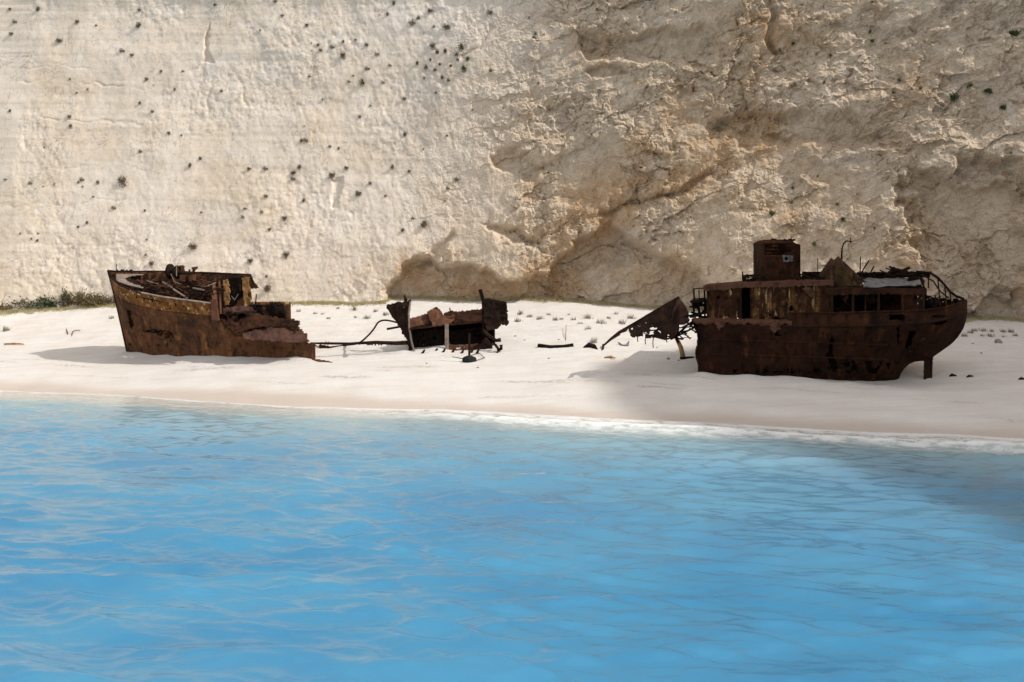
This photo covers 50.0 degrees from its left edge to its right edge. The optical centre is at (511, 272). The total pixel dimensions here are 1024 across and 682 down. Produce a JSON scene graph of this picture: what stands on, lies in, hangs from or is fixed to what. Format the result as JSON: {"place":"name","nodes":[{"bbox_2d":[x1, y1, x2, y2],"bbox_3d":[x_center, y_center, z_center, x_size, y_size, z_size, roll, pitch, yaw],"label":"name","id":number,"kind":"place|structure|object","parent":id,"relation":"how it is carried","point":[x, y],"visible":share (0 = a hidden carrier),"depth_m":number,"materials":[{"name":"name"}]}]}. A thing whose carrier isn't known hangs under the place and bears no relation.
{"place":"outdoors","nodes":[
{"label":"outdoors","id":0,"kind":"place"},
{"bbox_2d":[0,0,1023,318],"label":"cliff","id":1,"kind":"structure","parent":0,"point":[592,166],"depth_m":100.68,"materials":[{"name":"stone"}]},
{"bbox_2d":[117,174,126,187],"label":"cliff shrub","id":2,"kind":"object","parent":1,"relation":"on","point":[122,180],"visible":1,"depth_m":104.46,"materials":[{"name":"green plant"}]},
{"bbox_2d":[188,241,197,249],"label":"cliff shrub","id":3,"kind":"object","parent":1,"relation":"on","point":[192,246],"visible":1,"depth_m":102.64,"materials":[{"name":"green plant"}]},
{"bbox_2d":[263,284,270,292],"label":"cliff shrub","id":4,"kind":"object","parent":1,"relation":"on","point":[266,288],"visible":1,"depth_m":100.97,"materials":[{"name":"green plant"}]},
{"bbox_2d":[420,220,427,228],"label":"cliff shrub","id":5,"kind":"object","parent":1,"relation":"on","point":[425,224],"visible":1,"depth_m":100.64,"materials":[{"name":"green plant"}]},
{"bbox_2d":[442,23,449,29],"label":"cliff shrub","id":6,"kind":"object","parent":1,"relation":"on","point":[446,26],"visible":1,"depth_m":103.82,"materials":[{"name":"green plant"}]},
{"bbox_2d":[949,92,959,101],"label":"cliff shrub","id":7,"kind":"object","parent":1,"relation":"on","point":[954,97],"visible":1,"depth_m":91.30,"materials":[{"name":"green plant"}]},
{"bbox_2d":[983,88,994,93],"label":"cliff shrub","id":8,"kind":"object","parent":1,"relation":"on","point":[987,90],"visible":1,"depth_m":90.93,"materials":[{"name":"green plant"}]},
{"bbox_2d":[1007,28,1020,35],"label":"cliff shrub","id":9,"kind":"object","parent":1,"relation":"on","point":[1013,32],"visible":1,"depth_m":90.83,"materials":[{"name":"green plant"}]},
{"bbox_2d":[0,391,1023,681],"bbox_3d":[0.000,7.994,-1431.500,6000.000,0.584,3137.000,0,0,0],"label":"sea","id":10,"kind":"structure","parent":0,"point":[146,539],"depth_m":31.96,"materials":[{"name":"blue liquid"}]},
{"bbox_2d":[0,298,1023,437],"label":"beach","id":11,"kind":"structure","parent":0,"point":[640,379],"depth_m":71.31,"materials":[{"name":"white sand"}]},
{"bbox_2d":[0,302,14,310],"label":"bush","id":12,"kind":"object","parent":11,"relation":"on","point":[6,307],"visible":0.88,"depth_m":102.33,"materials":[{"name":"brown plant"}]},
{"bbox_2d":[1,295,49,309],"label":"bush","id":13,"kind":"object","parent":11,"relation":"on","point":[25,303],"visible":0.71,"depth_m":102.46,"materials":[{"name":"green plant"}]},
{"bbox_2d":[26,294,62,309],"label":"green bush","id":14,"kind":"object","parent":11,"relation":"on","point":[46,302],"visible":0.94,"depth_m":102.42,"materials":[{"name":"green plant"}]},
{"bbox_2d":[58,286,72,306],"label":"tall bush","id":15,"kind":"object","parent":11,"relation":"on","point":[64,295],"visible":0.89,"depth_m":102.46,"materials":[{"name":"green plant"}]},
{"bbox_2d":[55,288,103,306],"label":"brown bush","id":16,"kind":"object","parent":11,"relation":"on","point":[78,296],"visible":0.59,"depth_m":102.52,"materials":[{"name":"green plant"}]},
{"bbox_2d":[69,292,114,307],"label":"brown bush","id":17,"kind":"object","parent":11,"relation":"on","point":[97,300],"visible":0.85,"depth_m":101.73,"materials":[{"name":"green plant"}]},
{"bbox_2d":[107,264,332,362],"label":"bow wreck","id":18,"kind":"object","parent":11,"relation":"on","point":[176,310],"visible":0.98,"depth_m":80.47,"materials":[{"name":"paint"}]},
{"bbox_2d":[328,319,397,347],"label":"bent pipe","id":19,"kind":"object","parent":11,"relation":"on","point":[372,330],"visible":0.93,"depth_m":78.09,"materials":[{"name":"brown metal"}]},
{"bbox_2d":[386,289,508,353],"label":"midship wreck","id":20,"kind":"object","parent":11,"relation":"on","point":[435,326],"visible":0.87,"depth_m":79.04,"materials":[{"name":"paint"}]},
{"bbox_2d":[311,341,407,345],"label":"rusted shaft","id":21,"kind":"object","parent":20,"relation":"attached to","point":[372,343],"visible":1,"depth_m":78.18,"materials":[{"name":"brown metal"}]},
{"bbox_2d":[462,333,476,362],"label":"mooring post","id":22,"kind":"object","parent":11,"relation":"on","point":[469,358],"visible":0.98,"depth_m":74.56,"materials":[{"name":"grey metal"}]},
{"bbox_2d":[0,295,1023,322],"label":"grass","id":23,"kind":"structure","parent":11,"relation":"on","point":[448,298],"depth_m":99.57,"materials":[{"name":"green plant"}]},
{"bbox_2d":[537,343,573,347],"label":"rusted bar","id":24,"kind":"object","parent":11,"relation":"on","point":[553,346],"visible":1,"depth_m":77.46,"materials":[{"name":"brown metal"}]},
{"bbox_2d":[583,343,597,349],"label":"iron lump","id":25,"kind":"object","parent":11,"relation":"on","point":[590,345],"visible":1,"depth_m":76.77,"materials":[{"name":"brown metal"}]},
{"bbox_2d":[675,339,693,359],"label":"wooden prop","id":26,"kind":"object","parent":11,"relation":"on","point":[681,350],"visible":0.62,"depth_m":73.08,"materials":[{"name":"brown wood"}]},
{"bbox_2d":[689,237,967,380],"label":"stern wreck","id":27,"kind":"object","parent":11,"relation":"on","point":[835,319],"visible":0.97,"depth_m":66.80,"materials":[{"name":"brown metal"}]},
{"bbox_2d":[603,296,704,347],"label":"collapsed deck","id":28,"kind":"structure","parent":27,"relation":"attached to","point":[668,318],"depth_m":68.32,"materials":[{"name":"brown metal"}]}
]}

